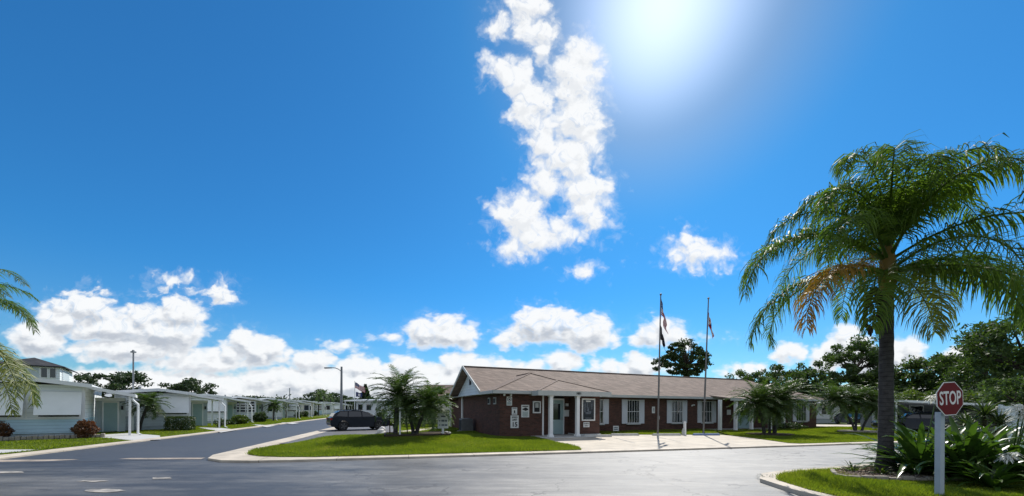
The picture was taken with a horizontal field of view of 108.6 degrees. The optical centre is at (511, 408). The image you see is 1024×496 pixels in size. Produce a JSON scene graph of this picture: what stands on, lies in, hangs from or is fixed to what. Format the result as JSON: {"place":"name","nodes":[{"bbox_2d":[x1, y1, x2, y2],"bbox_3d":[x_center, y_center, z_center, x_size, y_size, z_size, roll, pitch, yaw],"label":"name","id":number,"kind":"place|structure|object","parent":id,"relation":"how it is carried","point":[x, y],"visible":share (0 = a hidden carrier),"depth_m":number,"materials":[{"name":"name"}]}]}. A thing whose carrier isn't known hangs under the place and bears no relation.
{"place":"outdoors","nodes":[
{"label":"outdoors","id":0,"kind":"place"},
{"bbox_2d":[0,358,77,381],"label":"two storey house","id":1,"kind":"structure","parent":0,"point":[46,369],"depth_m":33.52,"materials":[{"name":"white"}]},
{"bbox_2d":[103,433,159,439],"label":"driveway","id":2,"kind":"structure","parent":0,"point":[126,436],"depth_m":19.89,"materials":[{"name":"concrete"}]},
{"bbox_2d":[0,414,329,454],"bbox_3d":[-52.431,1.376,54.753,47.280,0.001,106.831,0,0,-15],"label":"lawn","id":3,"kind":"structure","parent":0,"point":[326,415],"depth_m":17.73,"materials":[{"name":"green plant"}]},
{"bbox_2d":[0,421,15,436],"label":"croton shrub","id":4,"kind":"object","parent":3,"relation":"on","point":[6,430],"visible":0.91,"depth_m":17.37,"materials":[{"name":"red plant"}]},
{"bbox_2d":[0,269,42,418],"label":"queen palm","id":5,"kind":"object","parent":3,"relation":"on","point":[9,359],"visible":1,"depth_m":11.56,"materials":[{"name":"green plant"}]},
{"bbox_2d":[0,433,104,440],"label":"garden border","id":6,"kind":"object","parent":3,"relation":"on","point":[34,437],"visible":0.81,"depth_m":18.07,"materials":[{"name":"stone"}]},
{"bbox_2d":[0,376,141,436],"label":"mobile home","id":7,"kind":"object","parent":3,"relation":"on","point":[66,406],"visible":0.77,"depth_m":19.06,"materials":[{"name":"blue"}]},
{"bbox_2d":[0,390,23,418],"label":"window","id":8,"kind":"structure","parent":7,"relation":"in","point":[21,404],"depth_m":17.84,"materials":[{"name":"white glass"}]},
{"bbox_2d":[33,391,81,418],"bbox_3d":[-23.238,-0.160,18.857,1.540,1.380,0.439,0,0,-44],"label":"window","id":9,"kind":"structure","parent":7,"relation":"in","point":[56,404],"depth_m":18.87,"materials":[{"name":"white glass"}]},
{"bbox_2d":[104,403,116,430],"bbox_3d":[-25.427,0.558,23.315,0.580,1.800,0.046,0,0,-44],"label":"door","id":10,"kind":"structure","parent":7,"relation":"in","point":[110,409],"depth_m":23.29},
{"bbox_2d":[70,419,100,437],"bbox_3d":[-22.090,1.054,19.042,1.198,1.045,1.083,0,0,37],"label":"croton shrub","id":11,"kind":"object","parent":3,"relation":"on","point":[83,427],"visible":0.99,"depth_m":18.87,"materials":[{"name":"red plant"}]},
{"bbox_2d":[121,391,174,429],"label":"date palm","id":12,"kind":"object","parent":3,"relation":"on","point":[146,401],"visible":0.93,"depth_m":24.37,"materials":[{"name":"green plant"}]},
{"bbox_2d":[106,387,227,429],"bbox_3d":[-27.654,0.000,29.756,6.339,3.090,10.305,0,0,-44],"label":"mobile home","id":13,"kind":"object","parent":3,"relation":"on","point":[182,403],"visible":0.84,"depth_m":26.39,"materials":[{"name":"grey"}]},
{"bbox_2d":[158,396,188,414],"bbox_3d":[-24.191,-0.165,26.305,1.650,1.380,0.439,0,0,-44],"label":"window","id":14,"kind":"structure","parent":13,"relation":"in","point":[181,403],"depth_m":26.38,"materials":[{"name":"white glass"}]},
{"bbox_2d":[193,404,201,424],"bbox_3d":[-26.327,0.553,30.815,0.580,1.800,0.046,0,0,-44],"label":"door","id":15,"kind":"structure","parent":13,"relation":"in","point":[197,408],"depth_m":30.82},
{"bbox_2d":[163,416,195,430],"bbox_3d":[-22.901,1.060,25.400,1.620,1.072,0.976,0,0,-20],"label":"box hedge","id":16,"kind":"object","parent":3,"relation":"on","point":[190,421],"visible":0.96,"depth_m":25.19,"materials":[{"name":"green plant"}]},
{"bbox_2d":[157,377,218,394],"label":"oak tree","id":17,"kind":"object","parent":3,"relation":"on","point":[189,385],"visible":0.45,"depth_m":69.06,"materials":[{"name":"green plant"}]},
{"bbox_2d":[191,394,251,422],"bbox_3d":[-32.154,-0.005,39.056,6.339,3.050,10.305,0,0,-44],"label":"mobile home","id":18,"kind":"object","parent":3,"relation":"on","point":[230,409],"visible":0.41,"depth_m":36.07,"materials":[{"name":"white"}]},
{"bbox_2d":[204,399,225,412],"bbox_3d":[-28.691,-0.191,35.605,1.650,1.380,0.439,0,0,-44],"label":"window","id":19,"kind":"structure","parent":18,"relation":"in","point":[215,403],"depth_m":35.63,"materials":[{"name":"white glass"}]},
{"bbox_2d":[231,414,250,423],"bbox_3d":[-25.920,1.093,34.991,1.687,1.042,1.400,0,0,0],"label":"garden shrub","id":20,"kind":"object","parent":3,"relation":"on","point":[240,419],"visible":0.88,"depth_m":34.76,"materials":[{"name":"green plant"}]},
{"bbox_2d":[225,395,277,420],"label":"mobile home","id":21,"kind":"object","parent":3,"relation":"on","point":[256,407],"visible":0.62,"depth_m":42.40,"materials":[{"name":"white"}]},
{"bbox_2d":[227,401,255,412],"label":"window","id":22,"kind":"structure","parent":21,"relation":"in","point":[243,406],"depth_m":42.08,"materials":[{"name":"white glass"}]},
{"bbox_2d":[252,411,267,421],"bbox_3d":[-27.395,0.989,40.032,1.708,1.253,1.440,0,0,0],"label":"garden shrub","id":23,"kind":"object","parent":3,"relation":"on","point":[259,416],"visible":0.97,"depth_m":39.76,"materials":[{"name":"green plant"}]},
{"bbox_2d":[263,397,284,420],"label":"date palm","id":24,"kind":"object","parent":3,"relation":"on","point":[273,404],"visible":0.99,"depth_m":43.85,"materials":[{"name":"green plant"}]},
{"bbox_2d":[255,397,300,418],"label":"mobile home","id":25,"kind":"object","parent":3,"relation":"on","point":[281,415],"visible":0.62,"depth_m":49.08,"materials":[{"name":"white"}]},
{"bbox_2d":[275,398,311,417],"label":"mobile home","id":26,"kind":"object","parent":3,"relation":"on","point":[291,411],"visible":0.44,"depth_m":56.80,"materials":[{"name":"white"}]},
{"bbox_2d":[294,399,325,415],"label":"mobile home","id":27,"kind":"object","parent":3,"relation":"on","point":[304,407],"visible":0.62,"depth_m":65.66,"materials":[{"name":"beige"}]},
{"bbox_2d":[0,419,330,462],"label":"street","id":28,"kind":"structure","parent":0,"point":[203,446],"depth_m":15.51,"materials":[{"name":"grey asphalt"}]},
{"bbox_2d":[0,458,202,461],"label":"gutter","id":29,"kind":"object","parent":28,"relation":"on","point":[78,459],"visible":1,"depth_m":11.53,"materials":[{"name":"concrete"}]},
{"bbox_2d":[324,367,342,409],"bbox_3d":[-19.365,-1.456,40.000,2.043,6.095,0.380,0,0,0],"label":"street lamp","id":30,"kind":"object","parent":28,"relation":"on","point":[341,389],"visible":0.73,"depth_m":39.91,"materials":[{"name":"grey metal"}]},
{"bbox_2d":[280,426,392,443],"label":"sidewalk","id":31,"kind":"structure","parent":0,"point":[356,430],"depth_m":23.99,"materials":[{"name":"concrete"}]},
{"bbox_2d":[326,409,388,430],"bbox_3d":[-11.201,0.839,26.903,4.057,1.488,1.957,0,0,-36],"label":"parked car","id":32,"kind":"object","parent":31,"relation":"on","point":[343,420],"visible":0.91,"depth_m":26.07,"materials":[{"name":"paint"}]},
{"bbox_2d":[248,450,562,456],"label":"lawn","id":33,"kind":"structure","parent":0,"point":[398,454],"depth_m":12.64,"materials":[{"name":"green plant"}]},
{"bbox_2d":[245,430,580,456],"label":"lawn","id":34,"kind":"structure","parent":0,"point":[416,444],"depth_m":15.16,"materials":[{"name":"green plant"}]},
{"bbox_2d":[384,431,450,436],"bbox_3d":[-4.788,1.445,18.513,3.098,0.396,2.000,0,0,-18],"label":"planter bed","id":35,"kind":"object","parent":34,"relation":"on","point":[433,433],"visible":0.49,"depth_m":17.86,"materials":[{"name":"soil"}]},
{"bbox_2d":[361,364,426,433],"bbox_3d":[-5.569,-0.418,18.074,3.233,3.479,3.460,0,0,0],"label":"date palm","id":36,"kind":"object","parent":35,"relation":"in","point":[396,383],"visible":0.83,"depth_m":17.74,"materials":[{"name":"green plant"}]},
{"bbox_2d":[381,385,428,433],"bbox_3d":[-5.275,0.091,18.450,2.549,2.463,2.707,0,0,-29],"label":"date palm","id":37,"kind":"object","parent":35,"relation":"in","point":[412,423],"visible":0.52,"depth_m":18.07,"materials":[{"name":"green plant"}]},
{"bbox_2d":[397,380,458,433],"bbox_3d":[-4.136,-0.001,18.212,3.110,2.667,3.188,0,0,0],"label":"date palm","id":38,"kind":"object","parent":35,"relation":"in","point":[428,397],"visible":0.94,"depth_m":17.67,"materials":[{"name":"green plant"}]},
{"bbox_2d":[438,413,447,433],"bbox_3d":[-3.473,0.799,18.521,0.530,1.108,0.080,0,0,-3],"label":"sign board","id":39,"kind":"object","parent":34,"relation":"on","point":[442,422],"visible":0.82,"depth_m":18.48,"materials":[{"name":"white paint"}]},
{"bbox_2d":[459,418,472,430],"bbox_3d":[-3.143,1.182,25.182,1.000,1.000,1.000,0,0,-22],"label":"air conditioner","id":40,"kind":"object","parent":34,"relation":"on","point":[465,424],"visible":0.84,"depth_m":24.83,"materials":[{"name":"metal"}]},
{"bbox_2d":[422,385,452,419],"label":"brown roof house","id":41,"kind":"structure","parent":0,"point":[448,390],"depth_m":53.48,"materials":[{"name":"beige"}]},
{"bbox_2d":[0,440,1023,495],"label":"road","id":42,"kind":"structure","parent":0,"point":[720,472],"depth_m":9.20,"materials":[{"name":"grey asphalt"}]},
{"bbox_2d":[0,471,171,491],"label":"road markings","id":43,"kind":"object","parent":42,"relation":"on","point":[103,490],"visible":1,"depth_m":8.21,"materials":[{"name":"paint"}]},
{"bbox_2d":[0,0,1023,400],"label":"sky","id":44,"kind":"structure","parent":0,"point":[242,197],"materials":[{"name":"blue"}]},
{"bbox_2d":[535,434,593,437],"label":"path","id":45,"kind":"structure","parent":0,"point":[560,436],"depth_m":20.95,"materials":[{"name":"concrete"}]},
{"bbox_2d":[288,411,859,443],"bbox_3d":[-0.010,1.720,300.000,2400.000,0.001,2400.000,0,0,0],"label":"ground","id":46,"kind":"structure","parent":0,"point":[841,423],"depth_m":45.76,"materials":[{"name":"green plant"}]},
{"bbox_2d":[73,370,153,397],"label":"oak tree","id":47,"kind":"object","parent":46,"relation":"on","point":[118,380],"visible":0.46,"depth_m":62.80,"materials":[{"name":"green plant"}]},
{"bbox_2d":[0,418,325,459],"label":"kerb","id":48,"kind":"structure","parent":46,"relation":"on","point":[14,455],"depth_m":15.67,"materials":[{"name":"concrete"}]},
{"bbox_2d":[294,389,336,401],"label":"oak tree","id":49,"kind":"object","parent":46,"relation":"on","point":[312,398],"visible":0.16,"depth_m":117.32,"materials":[{"name":"green plant"}]},
{"bbox_2d":[344,399,416,417],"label":"white house","id":50,"kind":"structure","parent":46,"relation":"on","point":[366,405],"depth_m":58.08,"materials":[{"name":"white paint"}]},
{"bbox_2d":[208,427,916,462],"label":"kerb","id":51,"kind":"structure","parent":46,"relation":"on","point":[239,455],"depth_m":13.32,"materials":[{"name":"concrete"}]},
{"bbox_2d":[445,365,826,436],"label":"brick clubhouse","id":52,"kind":"structure","parent":46,"relation":"on","point":[623,401],"depth_m":27.09},
{"bbox_2d":[510,415,518,427],"bbox_3d":[0.148,0.781,20.984,0.500,0.720,0.022,0,0,-22],"label":"speed limit sign","id":53,"kind":"object","parent":52,"relation":"attached to","point":[514,421],"visible":1,"depth_m":20.98,"materials":[{"name":"white metal"}]},
{"bbox_2d":[553,400,562,433],"bbox_3d":[2.734,0.555,22.579,0.920,2.080,0.110,0,0,-22],"label":"door","id":54,"kind":"structure","parent":52,"relation":"in","point":[557,404],"depth_m":22.63,"materials":[{"name":"teal glass"}]},
{"bbox_2d":[581,398,594,420],"bbox_3d":[4.530,0.095,21.835,0.920,1.320,0.066,0,0,-22],"label":"bulletin board","id":55,"kind":"object","parent":52,"relation":"attached to","point":[587,409],"visible":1,"depth_m":21.81,"materials":[{"name":"white glass"}]},
{"bbox_2d":[600,399,608,424],"bbox_3d":[6.338,0.280,26.175,1.354,1.850,0.137,0,0,-22],"label":"window","id":56,"kind":"structure","parent":52,"relation":"in","point":[604,403],"depth_m":26.30,"materials":[{"name":"white glass"}]},
{"bbox_2d":[622,399,644,424],"bbox_3d":[8.999,0.295,27.230,2.050,1.850,0.137,0,0,-22],"label":"window","id":57,"kind":"structure","parent":52,"relation":"in","point":[632,410],"depth_m":27.27,"materials":[{"name":"white glass"}]},
{"bbox_2d":[667,400,686,423],"bbox_3d":[12.954,0.318,28.798,2.049,1.850,0.137,0,0,-22],"label":"window","id":58,"kind":"structure","parent":52,"relation":"in","point":[676,410],"depth_m":28.83,"materials":[{"name":"white glass"}]},
{"bbox_2d":[697,401,715,423],"bbox_3d":[15.904,0.334,29.969,2.055,1.850,0.137,0,0,-22],"label":"window","id":59,"kind":"structure","parent":52,"relation":"in","point":[710,406],"depth_m":30.04,"materials":[{"name":"white glass"}]},
{"bbox_2d":[738,403,748,427],"bbox_3d":[19.911,0.662,31.576,1.444,2.100,0.090,0,0,-22],"label":"door","id":60,"kind":"structure","parent":52,"relation":"in","point":[743,425],"depth_m":31.47,"materials":[{"name":"glass"}]},
{"bbox_2d":[793,403,808,421],"bbox_3d":[27.072,0.397,34.390,2.382,1.850,0.137,0,0,-22],"label":"window","id":61,"kind":"structure","parent":52,"relation":"in","point":[805,408],"depth_m":34.48,"materials":[{"name":"white glass"}]},
{"bbox_2d":[650,338,713,376],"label":"oak tree","id":62,"kind":"object","parent":46,"relation":"on","point":[685,364],"visible":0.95,"depth_m":53.91,"materials":[{"name":"green plant"}]},
{"bbox_2d":[741,371,769,384],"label":"oak tree","id":63,"kind":"object","parent":46,"relation":"on","point":[750,377],"visible":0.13,"depth_m":61.29,"materials":[{"name":"green plant"}]},
{"bbox_2d":[753,364,811,393],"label":"oak tree","id":64,"kind":"object","parent":46,"relation":"on","point":[779,368],"visible":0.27,"depth_m":58.71,"materials":[{"name":"green plant"}]},
{"bbox_2d":[773,362,823,393],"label":"oak tree","id":65,"kind":"object","parent":46,"relation":"on","point":[810,372],"visible":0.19,"depth_m":60.77,"materials":[{"name":"green plant"}]},
{"bbox_2d":[760,464,873,495],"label":"kerb","id":66,"kind":"structure","parent":46,"relation":"on","point":[769,478],"depth_m":7.95,"materials":[{"name":"concrete"}]},
{"bbox_2d":[812,360,832,382],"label":"oak tree","id":67,"kind":"object","parent":46,"relation":"on","point":[817,363],"visible":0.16,"depth_m":66.02,"materials":[{"name":"green plant"}]},
{"bbox_2d":[801,378,859,411],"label":"oak tree","id":68,"kind":"object","parent":46,"relation":"on","point":[834,382],"visible":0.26,"depth_m":55.24,"materials":[{"name":"green plant"}]},
{"bbox_2d":[814,334,878,411],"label":"oak tree","id":69,"kind":"object","parent":46,"relation":"on","point":[870,356],"visible":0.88,"depth_m":56.96,"materials":[{"name":"green plant"}]},
{"bbox_2d":[834,413,859,424],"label":"parked car","id":70,"kind":"object","parent":46,"relation":"on","point":[837,417],"visible":0.36,"depth_m":42.30,"materials":[{"name":"paint"}]},
{"bbox_2d":[894,354,936,393],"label":"oak tree","id":71,"kind":"object","parent":46,"relation":"on","point":[898,374],"visible":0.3,"depth_m":54.02,"materials":[{"name":"green plant"}]},
{"bbox_2d":[901,359,962,395],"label":"oak tree","id":72,"kind":"object","parent":46,"relation":"on","point":[927,373],"visible":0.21,"depth_m":51.82,"materials":[{"name":"green plant"}]},
{"bbox_2d":[860,400,1004,431],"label":"carport house","id":73,"kind":"structure","parent":46,"relation":"on","point":[914,405],"depth_m":29.75,"materials":[{"name":"metal"}]},
{"bbox_2d":[918,359,990,389],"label":"oak tree","id":74,"kind":"object","parent":46,"relation":"on","point":[934,384],"visible":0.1,"depth_m":50.41,"materials":[{"name":"green plant"}]},
{"bbox_2d":[925,338,1023,389],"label":"oak tree","id":75,"kind":"object","parent":46,"relation":"on","point":[955,355],"visible":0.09,"depth_m":45.25,"materials":[{"name":"green plant"}]},
{"bbox_2d":[998,405,1023,438],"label":"white fence","id":76,"kind":"object","parent":46,"relation":"on","point":[1004,410],"visible":0.32,"depth_m":20.90,"materials":[{"name":"plastic"}]},
{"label":"lawn","id":77,"kind":"structure","parent":46,"relation":"on","visible":0},
{"bbox_2d":[398,424,457,431],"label":"grass","id":78,"kind":"structure","parent":77,"relation":"on","point":[430,429],"depth_m":27.96,"materials":[{"name":"green plant"}]},
{"bbox_2d":[600,428,717,434],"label":"grass","id":79,"kind":"structure","parent":0,"point":[692,431],"depth_m":25.80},
{"bbox_2d":[544,434,795,449],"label":"pavement","id":80,"kind":"structure","parent":0,"point":[614,442],"depth_m":18.39,"materials":[{"name":"concrete"}]},
{"bbox_2d":[657,293,661,432],"bbox_3d":[9.068,-2.694,22.750,0.350,8.792,0.273,0,0,0],"label":"flagpole","id":81,"kind":"object","parent":80,"relation":"on","point":[658,417],"visible":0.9,"depth_m":22.71,"materials":[{"name":"metal"}]},
{"bbox_2d":[702,297,709,432],"bbox_3d":[12.347,-2.679,23.500,0.490,8.800,0.273,0,0,0],"label":"flagpole","id":82,"kind":"object","parent":80,"relation":"on","point":[703,429],"visible":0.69,"depth_m":23.46,"materials":[{"name":"metal"}]},
{"bbox_2d":[816,402,839,422],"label":"white house","id":83,"kind":"structure","parent":0,"point":[824,417],"depth_m":46.45,"materials":[{"name":"white paint"}]},
{"bbox_2d":[714,426,993,443],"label":"lawn","id":84,"kind":"structure","parent":0,"point":[791,439],"depth_m":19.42,"materials":[{"name":"green plant"}]},
{"bbox_2d":[723,379,796,433],"bbox_3d":[15.827,-0.077,23.534,3.760,3.601,3.857,0,0,0],"label":"date palm","id":85,"kind":"object","parent":84,"relation":"on","point":[758,398],"visible":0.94,"depth_m":23.11,"materials":[{"name":"green plant"}]},
{"bbox_2d":[746,433,794,435],"bbox_3d":[16.496,1.692,23.604,2.915,0.120,1.900,0,0,0],"label":"palm bed","id":86,"kind":"object","parent":84,"relation":"on","point":[779,434],"visible":0.63,"depth_m":22.91,"materials":[{"name":"soil"}]},
{"bbox_2d":[745,391,796,433],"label":"date palm","id":87,"kind":"object","parent":86,"relation":"on","point":[780,420],"visible":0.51,"depth_m":23.20,"materials":[{"name":"green plant"}]},
{"bbox_2d":[747,373,821,432],"bbox_3d":[17.465,-0.238,23.975,3.941,3.944,3.951,0,0,-33],"label":"date palm","id":88,"kind":"object","parent":84,"relation":"on","point":[786,386],"visible":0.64,"depth_m":23.35,"materials":[{"name":"green plant"}]},
{"bbox_2d":[777,422,808,428],"bbox_3d":[22.778,1.474,30.241,2.992,0.730,1.259,0,0,0],"label":"garden shrub","id":89,"kind":"object","parent":84,"relation":"on","point":[794,425],"visible":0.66,"depth_m":29.99,"materials":[{"name":"green plant"}]},
{"bbox_2d":[837,430,876,432],"bbox_3d":[25.143,1.711,26.799,2.650,0.160,1.584,0,0,0],"label":"palm bed","id":90,"kind":"object","parent":84,"relation":"on","point":[871,431],"visible":0.54,"depth_m":26.54,"materials":[{"name":"soil"}]},
{"bbox_2d":[804,382,871,430],"bbox_3d":[23.612,-0.091,26.929,3.592,3.688,3.448,0,0,-20],"label":"date palm","id":91,"kind":"object","parent":90,"relation":"in","point":[836,393],"visible":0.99,"depth_m":26.55,"materials":[{"name":"green plant"}]},
{"bbox_2d":[826,384,877,429],"bbox_3d":[25.520,-0.019,27.168,3.707,3.549,3.891,0,0,0],"label":"date palm","id":92,"kind":"object","parent":90,"relation":"in","point":[862,393],"visible":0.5,"depth_m":26.81,"materials":[{"name":"green plant"}]},
{"bbox_2d":[854,385,913,430],"bbox_3d":[26.759,0.009,26.943,3.506,3.528,3.658,0,0,0],"label":"date palm","id":93,"kind":"object","parent":90,"relation":"in","point":[875,410],"visible":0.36,"depth_m":26.61,"materials":[{"name":"green plant"}]},
{"bbox_2d":[894,389,931,402],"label":"broadleaf tree","id":94,"kind":"object","parent":84,"relation":"on","point":[917,395],"visible":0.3,"depth_m":35.08,"materials":[{"name":"green plant"}]},
{"bbox_2d":[871,411,963,430],"bbox_3d":[30.887,1.020,28.202,4.610,1.600,2.060,0,0,22],"label":"parked car","id":95,"kind":"object","parent":84,"relation":"on","point":[914,419],"visible":0.3,"depth_m":27.56,"materials":[{"name":"paint"}]},
{"bbox_2d":[928,310,1023,397],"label":"oak tree","id":96,"kind":"object","parent":84,"relation":"on","point":[979,351],"visible":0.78,"depth_m":36.41,"materials":[{"name":"green plant"}]},
{"bbox_2d":[961,384,1022,408],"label":"broadleaf tree","id":97,"kind":"object","parent":84,"relation":"on","point":[966,395],"visible":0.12,"depth_m":29.08,"materials":[{"name":"green plant"}]},
{"bbox_2d":[967,375,1023,418],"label":"broadleaf tree","id":98,"kind":"object","parent":84,"relation":"on","point":[1002,394],"visible":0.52,"depth_m":26.24,"materials":[{"name":"green plant"}]},
{"bbox_2d":[775,467,1023,495],"bbox_3d":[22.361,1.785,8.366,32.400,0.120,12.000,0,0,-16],"label":"lawn","id":99,"kind":"structure","parent":0,"point":[832,489],"depth_m":7.33,"materials":[{"name":"green plant"}]},
{"bbox_2d":[830,465,968,481],"bbox_3d":[11.307,1.643,9.186,7.141,0.180,2.172,0,0,-9],"label":"mulch bed","id":100,"kind":"object","parent":99,"relation":"on","point":[913,478],"visible":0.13,"depth_m":8.35,"materials":[{"name":"soil"}]},
{"bbox_2d":[738,129,1023,471],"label":"queen palm","id":101,"kind":"object","parent":100,"relation":"on","point":[886,220],"visible":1,"depth_m":8.77,"materials":[{"name":"green plant"}]},
{"bbox_2d":[835,467,933,477],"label":"bark chips","id":102,"kind":"object","parent":100,"relation":"on","point":[864,471],"visible":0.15,"depth_m":8.99,"materials":[{"name":"brown wood"}]},
{"bbox_2d":[831,394,1023,485],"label":"crinum lily","id":103,"kind":"object","parent":100,"relation":"on","point":[909,447],"visible":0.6,"depth_m":8.81,"materials":[{"name":"green plant"}]},
{"bbox_2d":[867,426,1008,463],"bbox_3d":[11.325,1.179,9.823,2.946,1.618,3.017,0,0,0],"label":"crinum lily","id":104,"kind":"object","parent":100,"relation":"on","point":[947,430],"visible":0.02,"depth_m":9.77,"materials":[{"name":"green plant"}]},
{"bbox_2d":[872,415,1023,485],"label":"crinum lily","id":105,"kind":"object","parent":100,"relation":"on","point":[984,448],"visible":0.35,"depth_m":8.24,"materials":[{"name":"green plant"}]},
{"bbox_2d":[919,404,1023,487],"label":"crinum lily","id":106,"kind":"object","parent":100,"relation":"on","point":[1015,443],"visible":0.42,"depth_m":8.06,"materials":[{"name":"green plant"}]},
{"bbox_2d":[934,382,962,495],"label":"stop sign","id":107,"kind":"object","parent":99,"relation":"on","point":[949,398],"visible":1,"depth_m":6.78,"materials":[{"name":"red metal"}]},
{"bbox_2d":[944,452,1023,491],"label":"crinum lily","id":108,"kind":"object","parent":99,"relation":"on","point":[985,479],"visible":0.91,"depth_m":7.48,"materials":[{"name":"green plant"}]},
{"bbox_2d":[945,399,1023,434],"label":"dracaena plant","id":109,"kind":"object","parent":99,"relation":"on","point":[984,417],"visible":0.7,"depth_m":14.87,"materials":[{"name":"green plant"}]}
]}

